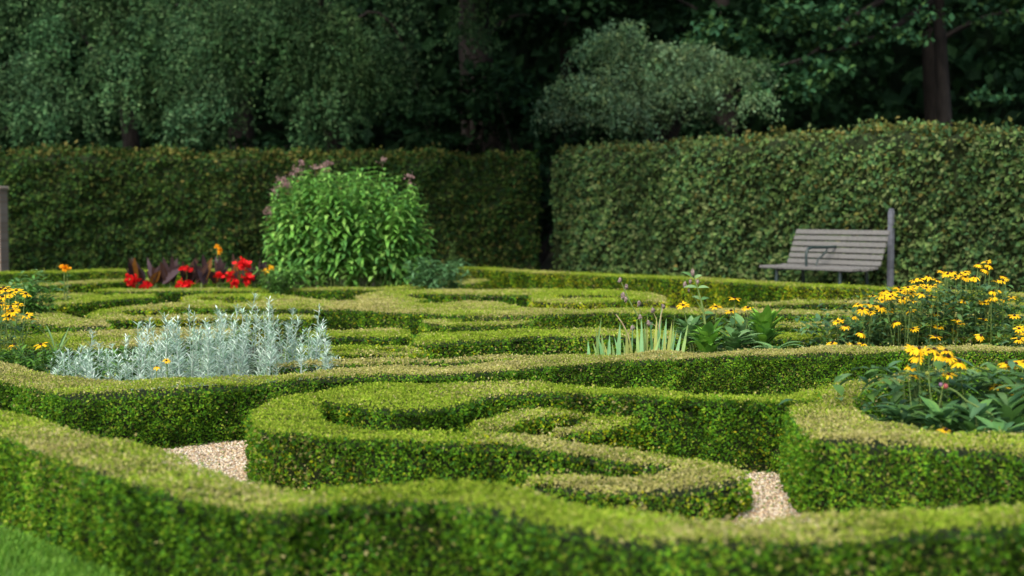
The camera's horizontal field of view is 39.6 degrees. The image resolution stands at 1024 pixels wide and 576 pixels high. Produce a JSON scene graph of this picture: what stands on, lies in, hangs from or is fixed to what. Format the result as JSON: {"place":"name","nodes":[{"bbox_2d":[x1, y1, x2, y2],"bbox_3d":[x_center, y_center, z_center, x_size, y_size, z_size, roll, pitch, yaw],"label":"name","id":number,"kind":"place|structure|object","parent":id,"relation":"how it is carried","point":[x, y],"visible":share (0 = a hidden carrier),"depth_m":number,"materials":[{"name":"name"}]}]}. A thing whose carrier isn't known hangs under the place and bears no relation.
{"place":"outdoors","nodes":[
{"label":"outdoors","id":0,"kind":"place"},
{"bbox_2d":[0,523,134,575],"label":"grass","id":1,"kind":"structure","parent":0,"point":[22,554],"depth_m":4.35,"materials":[{"name":"green plant"}]},
{"bbox_2d":[158,250,713,380],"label":"ground","id":2,"kind":"structure","parent":0,"point":[547,265],"depth_m":19.96,"materials":[{"name":"green soil"}]},
{"bbox_2d":[0,186,8,273],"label":"post","id":3,"kind":"object","parent":2,"relation":"on","point":[4,256],"depth_m":22.60,"materials":[{"name":"wood"}]},
{"bbox_2d":[0,269,49,309],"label":"leafy plant","id":4,"kind":"object","parent":2,"relation":"on","point":[34,282],"visible":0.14,"depth_m":12.57,"materials":[{"name":"green plant"}]},
{"bbox_2d":[0,275,58,314],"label":"leafy plant","id":5,"kind":"object","parent":2,"relation":"on","point":[30,304],"visible":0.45,"depth_m":11.99,"materials":[{"name":"green plant"}]},
{"bbox_2d":[0,309,114,335],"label":"box hedge","id":6,"kind":"object","parent":2,"relation":"on","point":[56,321],"visible":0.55,"depth_m":11.05,"materials":[{"name":"green plant"}]},
{"bbox_2d":[57,264,71,299],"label":"orange flower","id":7,"kind":"object","parent":2,"relation":"on","point":[65,268],"visible":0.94,"depth_m":14.51,"materials":[{"name":"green plant"}]},
{"bbox_2d":[0,0,147,156],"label":"tree","id":8,"kind":"object","parent":2,"relation":"on","point":[115,122],"visible":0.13,"depth_m":32.43,"materials":[{"name":"green plant"}]},
{"bbox_2d":[0,291,159,317],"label":"box hedge","id":9,"kind":"object","parent":2,"relation":"on","point":[80,305],"visible":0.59,"depth_m":14.12,"materials":[{"name":"green plant"}]},
{"bbox_2d":[0,277,164,295],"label":"box hedge","id":10,"kind":"object","parent":2,"relation":"on","point":[86,285],"visible":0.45,"depth_m":16.94,"materials":[{"name":"green plant"}]},
{"bbox_2d":[0,324,240,377],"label":"box hedge","id":11,"kind":"object","parent":2,"relation":"on","point":[104,337],"visible":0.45,"depth_m":9.38,"materials":[{"name":"green plant"}]},
{"bbox_2d":[0,267,266,288],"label":"box hedge","id":12,"kind":"object","parent":2,"relation":"on","point":[57,275],"visible":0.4,"depth_m":20.16,"materials":[{"name":"green plant"}]},
{"bbox_2d":[0,0,271,154],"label":"weeping tree","id":13,"kind":"object","parent":2,"relation":"on","point":[131,24],"visible":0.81,"depth_m":25.63,"materials":[{"name":"green plant"}]},
{"bbox_2d":[84,299,319,346],"bbox_3d":[-2.605,0.303,12.385,2.109,0.323,2.009,0,3,0],"label":"box hedge","id":14,"kind":"object","parent":2,"relation":"on","point":[120,317],"visible":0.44,"depth_m":11.59,"materials":[{"name":"green plant"}]},
{"bbox_2d":[179,291,318,306],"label":"box hedge","id":15,"kind":"object","parent":2,"relation":"on","point":[229,298],"visible":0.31,"depth_m":14.45,"materials":[{"name":"green plant"}]},
{"bbox_2d":[93,0,420,159],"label":"tree","id":16,"kind":"object","parent":2,"relation":"on","point":[250,130],"visible":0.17,"depth_m":33.60,"materials":[{"name":"green plant"}]},
{"bbox_2d":[216,133,324,154],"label":"shrub","id":17,"kind":"object","parent":2,"relation":"on","point":[241,140],"visible":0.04,"depth_m":30.41,"materials":[{"name":"green plant"}]},
{"bbox_2d":[0,140,543,276],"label":"tall hedge","id":18,"kind":"object","parent":2,"relation":"on","point":[92,207],"visible":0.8,"depth_m":23.84,"materials":[{"name":"green plant"}]},
{"bbox_2d":[251,264,301,294],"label":"leafy plant","id":19,"kind":"object","parent":2,"relation":"on","point":[274,285],"visible":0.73,"depth_m":16.16,"materials":[{"name":"green plant"}]},
{"bbox_2d":[161,0,515,153],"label":"weeping tree","id":20,"kind":"object","parent":2,"relation":"on","point":[302,31],"visible":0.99,"depth_m":25.38,"materials":[{"name":"green plant"}]},
{"bbox_2d":[303,325,417,350],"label":"box hedge","id":21,"kind":"object","parent":2,"relation":"on","point":[375,336],"visible":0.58,"depth_m":10.01,"materials":[{"name":"green plant"}]},
{"bbox_2d":[353,286,556,306],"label":"box hedge","id":22,"kind":"object","parent":2,"relation":"on","point":[518,297],"visible":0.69,"depth_m":14.70,"materials":[{"name":"green plant"}]},
{"bbox_2d":[381,54,551,165],"bbox_3d":[-0.899,-2.598,29.112,3.468,4.306,3.157,0,3,0],"label":"shrub","id":23,"kind":"object","parent":2,"relation":"on","point":[434,115],"visible":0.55,"depth_m":28.78,"materials":[{"name":"green plant"}]},
{"bbox_2d":[417,315,546,338],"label":"box hedge","id":24,"kind":"object","parent":2,"relation":"on","point":[446,325],"visible":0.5,"depth_m":11.25,"materials":[{"name":"green plant"}]},
{"bbox_2d":[325,0,673,151],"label":"tree","id":25,"kind":"object","parent":2,"relation":"on","point":[542,18],"visible":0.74,"depth_m":31.12,"materials":[{"name":"green plant"}]},
{"bbox_2d":[0,0,1023,250],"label":"woodland","id":26,"kind":"object","parent":2,"relation":"on","point":[902,78],"visible":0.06,"depth_m":39.20,"materials":[{"name":"green plant"}]},
{"bbox_2d":[431,58,639,261],"bbox_3d":[0.456,-2.480,28.500,4.206,4.136,3.110,0,3,0],"label":"shrub","id":27,"kind":"object","parent":2,"relation":"on","point":[509,122],"visible":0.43,"depth_m":27.99,"materials":[{"name":"green plant"}]},
{"bbox_2d":[537,164,555,268],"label":"shrub","id":28,"kind":"object","parent":2,"relation":"on","point":[545,198],"visible":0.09,"depth_m":25.72,"materials":[{"name":"green plant"}]},
{"bbox_2d":[422,0,741,151],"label":"tree","id":29,"kind":"object","parent":2,"relation":"on","point":[586,17],"visible":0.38,"depth_m":33.32,"materials":[{"name":"green plant"}]},
{"bbox_2d":[157,294,1023,339],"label":"box hedge","id":30,"kind":"object","parent":2,"relation":"on","point":[360,313],"visible":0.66,"depth_m":12.13,"materials":[{"name":"green plant"}]},
{"bbox_2d":[526,288,672,313],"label":"box hedge","id":31,"kind":"object","parent":2,"relation":"on","point":[586,299],"visible":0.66,"depth_m":13.50,"materials":[{"name":"green plant"}]},
{"bbox_2d":[489,72,735,190],"bbox_3d":[1.812,-2.547,30.443,4.972,4.072,3.682,2,4,30],"label":"shrub","id":32,"kind":"object","parent":2,"relation":"on","point":[693,119],"visible":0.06,"depth_m":30.27,"materials":[{"name":"green plant"}]},
{"bbox_2d":[529,17,786,146],"bbox_3d":[2.493,-2.457,24.942,4.417,4.477,3.740,0,3,0],"label":"weeping tree","id":33,"kind":"object","parent":2,"relation":"on","point":[671,91],"visible":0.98,"depth_m":24.01,"materials":[{"name":"green plant"}]},
{"bbox_2d":[456,265,1023,308],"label":"box hedge","id":34,"kind":"object","parent":2,"relation":"on","point":[718,291],"visible":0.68,"depth_m":16.40,"materials":[{"name":"green plant"}]},
{"bbox_2d":[576,0,909,141],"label":"tree","id":35,"kind":"object","parent":2,"relation":"on","point":[724,9],"visible":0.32,"depth_m":31.59,"materials":[{"name":"green plant"}]},
{"bbox_2d":[549,113,1023,296],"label":"tall hedge","id":36,"kind":"object","parent":2,"relation":"on","point":[723,207],"visible":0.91,"depth_m":18.55,"materials":[{"name":"green plant"}]},
{"bbox_2d":[759,229,889,289],"bbox_3d":[3.766,-0.249,17.176,0.708,0.901,1.460,-2,4,-36],"label":"park bench","id":37,"kind":"object","parent":2,"relation":"on","point":[822,245],"visible":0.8,"depth_m":17.16,"materials":[{"name":"wood"}]},
{"bbox_2d":[671,0,1023,130],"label":"broadleaf tree","id":38,"kind":"object","parent":2,"relation":"on","point":[793,88],"visible":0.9,"depth_m":25.12,"materials":[{"name":"green plant"}]},
{"bbox_2d":[744,296,1023,315],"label":"box hedge","id":39,"kind":"object","parent":2,"relation":"on","point":[798,304],"visible":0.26,"depth_m":13.07,"materials":[{"name":"green plant"}]},
{"bbox_2d":[887,208,894,286],"bbox_3d":[4.541,-0.382,17.054,0.064,1.142,0.064,-2,4,-36],"label":"wooden post","id":40,"kind":"object","parent":2,"relation":"on","point":[890,253],"visible":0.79,"depth_m":17.02,"materials":[{"name":"wood"}]},
{"bbox_2d":[772,0,1023,137],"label":"tree","id":41,"kind":"object","parent":2,"relation":"on","point":[929,86],"visible":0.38,"depth_m":32.07,"materials":[{"name":"green plant"}]},
{"bbox_2d":[962,25,1023,101],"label":"tree","id":42,"kind":"object","parent":2,"relation":"on","point":[989,63],"visible":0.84,"depth_m":30.06,"materials":[{"name":"green plant"}]},
{"bbox_2d":[154,440,822,527],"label":"gravel","id":43,"kind":"structure","parent":0,"point":[766,489],"depth_m":5.91,"materials":[{"name":"gravel"}]},
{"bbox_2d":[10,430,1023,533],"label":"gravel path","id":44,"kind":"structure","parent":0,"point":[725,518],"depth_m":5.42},
{"bbox_2d":[265,348,567,380],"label":"box hedge","id":45,"kind":"object","parent":44,"relation":"on","point":[445,362],"visible":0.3,"depth_m":7.97,"materials":[{"name":"green plant"}]},
{"bbox_2d":[0,402,1023,575],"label":"box hedge","id":46,"kind":"object","parent":44,"relation":"on","point":[136,511],"visible":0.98,"depth_m":3.85,"materials":[{"name":"green plant"}]},
{"bbox_2d":[0,339,1023,450],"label":"box hedge","id":47,"kind":"object","parent":44,"relation":"on","point":[162,417],"visible":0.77,"depth_m":7.30,"materials":[{"name":"green plant"}]},
{"bbox_2d":[240,373,827,527],"bbox_3d":[0.005,0.613,5.949,2.417,0.370,1.660,1,3,23],"label":"box hedge","id":48,"kind":"object","parent":44,"relation":"on","point":[679,453],"visible":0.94,"depth_m":5.74,"materials":[{"name":"green plant"}]},
{"bbox_2d":[771,361,1023,525],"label":"box hedge","id":49,"kind":"object","parent":44,"relation":"on","point":[845,454],"visible":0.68,"depth_m":4.93,"materials":[{"name":"green plant"}]},
{"label":"soil","id":50,"kind":"structure","parent":0,"visible":0},
{"bbox_2d":[617,277,645,351],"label":"seed stalk","id":51,"kind":"object","parent":50,"relation":"on","point":[623,296],"visible":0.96,"depth_m":8.81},
{"bbox_2d":[587,306,687,358],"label":"sword leaved plant","id":52,"kind":"object","parent":50,"relation":"on","point":[640,344],"visible":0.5,"depth_m":8.82,"materials":[{"name":"green plant"}]},
{"bbox_2d":[647,304,664,355],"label":"dead stalk","id":53,"kind":"object","parent":50,"relation":"on","point":[653,311],"visible":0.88,"depth_m":8.87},
{"bbox_2d":[669,315,702,357],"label":"leafy plant","id":54,"kind":"object","parent":50,"relation":"on","point":[683,325],"visible":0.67,"depth_m":9.20,"materials":[{"name":"green plant"}]},
{"bbox_2d":[682,268,713,323],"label":"seed stalk","id":55,"kind":"object","parent":50,"relation":"on","point":[691,274],"visible":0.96,"depth_m":9.01,"materials":[{"name":"green plant"}]},
{"bbox_2d":[685,316,729,352],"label":"leafy plant","id":56,"kind":"object","parent":50,"relation":"on","point":[705,341],"visible":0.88,"depth_m":8.88,"materials":[{"name":"green plant"}]},
{"bbox_2d":[409,324,1023,362],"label":"box hedge","id":57,"kind":"object","parent":50,"relation":"on","point":[468,344],"visible":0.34,"depth_m":9.56,"materials":[{"name":"green plant"}]},
{"bbox_2d":[651,297,789,357],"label":"yellow daisy","id":58,"kind":"object","parent":50,"relation":"on","point":[732,320],"visible":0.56,"depth_m":9.18,"materials":[{"name":"green plant"}]},
{"bbox_2d":[715,326,762,356],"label":"leafy plant","id":59,"kind":"object","parent":50,"relation":"on","point":[736,339],"visible":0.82,"depth_m":8.84,"materials":[{"name":"green plant"}]},
{"bbox_2d":[725,313,754,347],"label":"leafy plant","id":60,"kind":"object","parent":50,"relation":"on","point":[739,319],"visible":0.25,"depth_m":9.33,"materials":[{"name":"green plant"}]},
{"bbox_2d":[746,302,785,349],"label":"leafy plant","id":61,"kind":"object","parent":50,"relation":"on","point":[765,324],"visible":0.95,"depth_m":8.98,"materials":[{"name":"green plant"}]},
{"bbox_2d":[751,340,806,355],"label":"leafy plant","id":62,"kind":"object","parent":50,"relation":"on","point":[768,346],"visible":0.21,"depth_m":8.78,"materials":[{"name":"green plant"}]},
{"bbox_2d":[778,303,915,352],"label":"yellow daisy","id":63,"kind":"object","parent":50,"relation":"on","point":[842,327],"visible":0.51,"depth_m":9.25,"materials":[{"name":"green plant"}]},
{"bbox_2d":[804,289,951,351],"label":"yellow daisy","id":64,"kind":"object","parent":50,"relation":"on","point":[871,307],"visible":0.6,"depth_m":9.26,"materials":[{"name":"green plant"}]},
{"bbox_2d":[818,275,969,351],"bbox_3d":[2.641,0.271,9.434,1.022,0.719,0.768,-3,4,-43],"label":"yellow daisy","id":65,"kind":"object","parent":50,"relation":"on","point":[921,296],"visible":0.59,"depth_m":9.28,"materials":[{"name":"green plant"}]},
{"bbox_2d":[773,320,1023,337],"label":"box hedge","id":66,"kind":"object","parent":50,"relation":"on","point":[787,328],"visible":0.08,"depth_m":10.51,"materials":[{"name":"green plant"}]},
{"bbox_2d":[881,269,1016,350],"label":"yellow daisy","id":67,"kind":"object","parent":50,"relation":"on","point":[951,273],"visible":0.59,"depth_m":9.44,"materials":[{"name":"green plant"}]},
{"bbox_2d":[913,275,1023,346],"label":"yellow daisy","id":68,"kind":"object","parent":50,"relation":"on","point":[1006,320],"visible":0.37,"depth_m":9.73,"materials":[{"name":"green plant"}]},
{"bbox_2d":[922,260,1023,350],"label":"yellow daisy","id":69,"kind":"object","parent":50,"relation":"on","point":[986,301],"visible":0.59,"depth_m":9.53,"materials":[{"name":"green plant"}]},
{"bbox_2d":[974,314,1023,354],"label":"yellow daisy","id":70,"kind":"object","parent":50,"relation":"on","point":[1020,333],"visible":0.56,"depth_m":9.02,"materials":[{"name":"green plant"}]},
{"label":"soil","id":71,"kind":"structure","parent":0,"visible":0},
{"bbox_2d":[779,344,1007,442],"bbox_3d":[1.697,0.518,5.907,1.154,0.583,0.752,2,4,34],"label":"yellow daisy","id":72,"kind":"object","parent":71,"relation":"on","point":[912,372],"visible":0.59,"depth_m":5.85,"materials":[{"name":"green plant"}]},
{"bbox_2d":[872,404,928,434],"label":"leafy plant","id":73,"kind":"object","parent":71,"relation":"on","point":[898,415],"visible":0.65,"depth_m":5.62,"materials":[{"name":"green plant"}]},
{"bbox_2d":[910,395,970,436],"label":"leafy plant","id":74,"kind":"object","parent":71,"relation":"on","point":[936,417],"visible":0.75,"depth_m":5.54,"materials":[{"name":"green plant"}]},
{"bbox_2d":[889,357,1023,444],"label":"yellow daisy","id":75,"kind":"object","parent":71,"relation":"on","point":[1015,383],"visible":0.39,"depth_m":5.83,"materials":[{"name":"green plant"}]},
{"bbox_2d":[939,382,994,417],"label":"seed stalk","id":76,"kind":"object","parent":71,"relation":"on","point":[945,385],"visible":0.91,"depth_m":5.48,"materials":[{"name":"green plant"}]},
{"bbox_2d":[938,396,1007,439],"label":"leafy plant","id":77,"kind":"object","parent":71,"relation":"on","point":[972,424],"visible":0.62,"depth_m":5.48,"materials":[{"name":"green plant"}]},
{"bbox_2d":[969,415,1023,444],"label":"leafy plant","id":78,"kind":"object","parent":71,"relation":"on","point":[994,425],"visible":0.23,"depth_m":5.37,"materials":[{"name":"green plant"}]},
{"bbox_2d":[976,392,1023,436],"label":"leafy plant","id":79,"kind":"object","parent":71,"relation":"on","point":[1009,414],"visible":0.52,"depth_m":5.60,"materials":[{"name":"green plant"}]},
{"label":"soil","id":80,"kind":"structure","parent":0,"visible":0},
{"bbox_2d":[0,345,41,371],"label":"leafy plant","id":81,"kind":"object","parent":80,"relation":"on","point":[3,354],"visible":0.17,"depth_m":7.84,"materials":[{"name":"green plant"}]},
{"bbox_2d":[0,286,47,365],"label":"yellow daisy","id":82,"kind":"object","parent":80,"relation":"on","point":[9,313],"visible":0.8,"depth_m":8.78,"materials":[{"name":"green plant"}]},
{"bbox_2d":[11,343,82,374],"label":"leafy plant","id":83,"kind":"object","parent":80,"relation":"on","point":[48,358],"visible":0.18,"depth_m":7.99,"materials":[{"name":"green plant"}]},
{"bbox_2d":[32,322,70,359],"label":"leafy plant","id":84,"kind":"object","parent":80,"relation":"on","point":[61,341],"visible":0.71,"depth_m":8.65,"materials":[{"name":"green plant"}]},
{"bbox_2d":[44,345,96,380],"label":"silver plant","id":85,"kind":"object","parent":80,"relation":"on","point":[64,359],"visible":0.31,"depth_m":7.61,"materials":[{"name":"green plant"}]},
{"bbox_2d":[52,345,131,383],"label":"leafy plant","id":86,"kind":"object","parent":80,"relation":"on","point":[94,354],"visible":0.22,"depth_m":7.75,"materials":[{"name":"green plant"}]},
{"bbox_2d":[66,328,121,386],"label":"silver plant","id":87,"kind":"object","parent":80,"relation":"on","point":[88,365],"visible":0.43,"depth_m":7.55,"materials":[{"name":"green plant"}]},
{"bbox_2d":[104,321,151,389],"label":"silver plant","id":88,"kind":"object","parent":80,"relation":"on","point":[127,366],"visible":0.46,"depth_m":7.73,"materials":[{"name":"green plant"}]},
{"bbox_2d":[108,346,188,385],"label":"leafy plant","id":89,"kind":"object","parent":80,"relation":"on","point":[114,353],"visible":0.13,"depth_m":8.50,"materials":[{"name":"green plant"}]},
{"bbox_2d":[126,311,179,389],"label":"silver plant","id":90,"kind":"object","parent":80,"relation":"on","point":[158,351],"visible":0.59,"depth_m":7.60,"materials":[{"name":"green plant"}]},
{"bbox_2d":[150,304,209,386],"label":"silver plant","id":91,"kind":"object","parent":80,"relation":"on","point":[194,359],"visible":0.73,"depth_m":7.89,"materials":[{"name":"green plant"}]},
{"bbox_2d":[191,305,237,385],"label":"silver plant","id":92,"kind":"object","parent":80,"relation":"on","point":[209,353],"visible":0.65,"depth_m":7.59,"materials":[{"name":"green plant"}]},
{"bbox_2d":[222,293,264,381],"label":"silver plant","id":93,"kind":"object","parent":80,"relation":"on","point":[243,354],"visible":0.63,"depth_m":7.90,"materials":[{"name":"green plant"}]},
{"bbox_2d":[240,357,290,375],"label":"leafy plant","id":94,"kind":"object","parent":80,"relation":"on","point":[251,366],"visible":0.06,"depth_m":8.33,"materials":[{"name":"green plant"}]},
{"bbox_2d":[250,296,296,381],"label":"silver plant","id":95,"kind":"object","parent":80,"relation":"on","point":[267,342],"visible":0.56,"depth_m":7.76,"materials":[{"name":"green plant"}]},
{"bbox_2d":[283,303,339,379],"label":"silver plant","id":96,"kind":"object","parent":80,"relation":"on","point":[316,352],"visible":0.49,"depth_m":8.00,"materials":[{"name":"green plant"}]},
{"bbox_2d":[274,341,430,368],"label":"box hedge","id":97,"kind":"object","parent":80,"relation":"on","point":[347,351],"visible":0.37,"depth_m":8.74,"materials":[{"name":"green plant"}]},
{"label":"soil","id":98,"kind":"structure","parent":0,"visible":0},
{"bbox_2d":[123,257,145,288],"bbox_3d":[-4.573,-0.099,17.218,0.236,0.560,0.366,0,3,-7],"label":"canna","id":99,"kind":"object","parent":98,"relation":"on","point":[135,274],"visible":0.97,"depth_m":17.24,"materials":[{"name":"red plant"}]},
{"bbox_2d":[138,257,162,288],"bbox_3d":[-4.373,-0.100,17.386,0.325,0.544,0.337,0,3,0],"label":"canna","id":100,"kind":"object","parent":98,"relation":"on","point":[154,275],"visible":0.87,"depth_m":17.41,"materials":[{"name":"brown plant"}]},
{"bbox_2d":[160,256,179,291],"bbox_3d":[-4.126,-0.118,17.332,0.314,0.586,0.179,1,3,10],"label":"canna","id":101,"kind":"object","parent":98,"relation":"on","point":[168,275],"visible":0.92,"depth_m":17.31,"materials":[{"name":"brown plant"}]},
{"bbox_2d":[175,258,198,288],"bbox_3d":[-3.945,-0.098,17.271,0.256,0.552,0.307,0,3,0],"label":"canna","id":102,"kind":"object","parent":98,"relation":"on","point":[188,275],"visible":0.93,"depth_m":17.32,"materials":[{"name":"red plant"}]},
{"bbox_2d":[193,253,211,287],"bbox_3d":[-3.719,-0.117,17.164,0.221,0.602,0.190,-2,4,-36],"label":"canna","id":103,"kind":"object","parent":98,"relation":"on","point":[203,274],"visible":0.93,"depth_m":17.16,"materials":[{"name":"brown plant"}]},
{"bbox_2d":[209,256,238,287],"bbox_3d":[-3.515,-0.104,17.238,0.298,0.569,0.482,-2,4,-36],"label":"canna","id":104,"kind":"object","parent":98,"relation":"on","point":[217,277],"visible":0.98,"depth_m":17.31,"materials":[{"name":"red plant"}]},
{"bbox_2d":[231,255,251,284],"bbox_3d":[-3.284,-0.116,17.156,0.218,0.602,0.429,-2,4,-30],"label":"canna","id":105,"kind":"object","parent":98,"relation":"on","point":[238,267],"visible":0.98,"depth_m":17.20,"materials":[{"name":"red plant"}]},
{"bbox_2d":[241,258,266,287],"bbox_3d":[-3.132,-0.092,17.215,0.276,0.546,0.354,0,3,0],"label":"canna","id":106,"kind":"object","parent":98,"relation":"on","point":[249,278],"visible":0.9,"depth_m":17.27,"materials":[{"name":"red plant"}]},
{"bbox_2d":[92,278,491,303],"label":"box hedge","id":107,"kind":"object","parent":98,"relation":"on","point":[329,293],"visible":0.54,"depth_m":16.28,"materials":[{"name":"green plant"}]},
{"bbox_2d":[260,156,437,290],"bbox_3d":[-2.081,-0.770,18.081,2.261,1.815,1.804,0,3,0],"label":"round bush","id":108,"kind":"object","parent":98,"relation":"on","point":[357,233],"visible":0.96,"depth_m":17.75,"materials":[{"name":"green plant"}]},
{"bbox_2d":[402,257,475,289],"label":"leafy plant","id":109,"kind":"object","parent":98,"relation":"on","point":[432,276],"visible":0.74,"depth_m":16.98,"materials":[{"name":"green plant"}]},
{"bbox_2d":[445,242,457,278],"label":"leafy plant","id":110,"kind":"object","parent":98,"relation":"on","point":[450,259],"visible":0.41,"depth_m":18.20,"materials":[{"name":"green plant"}]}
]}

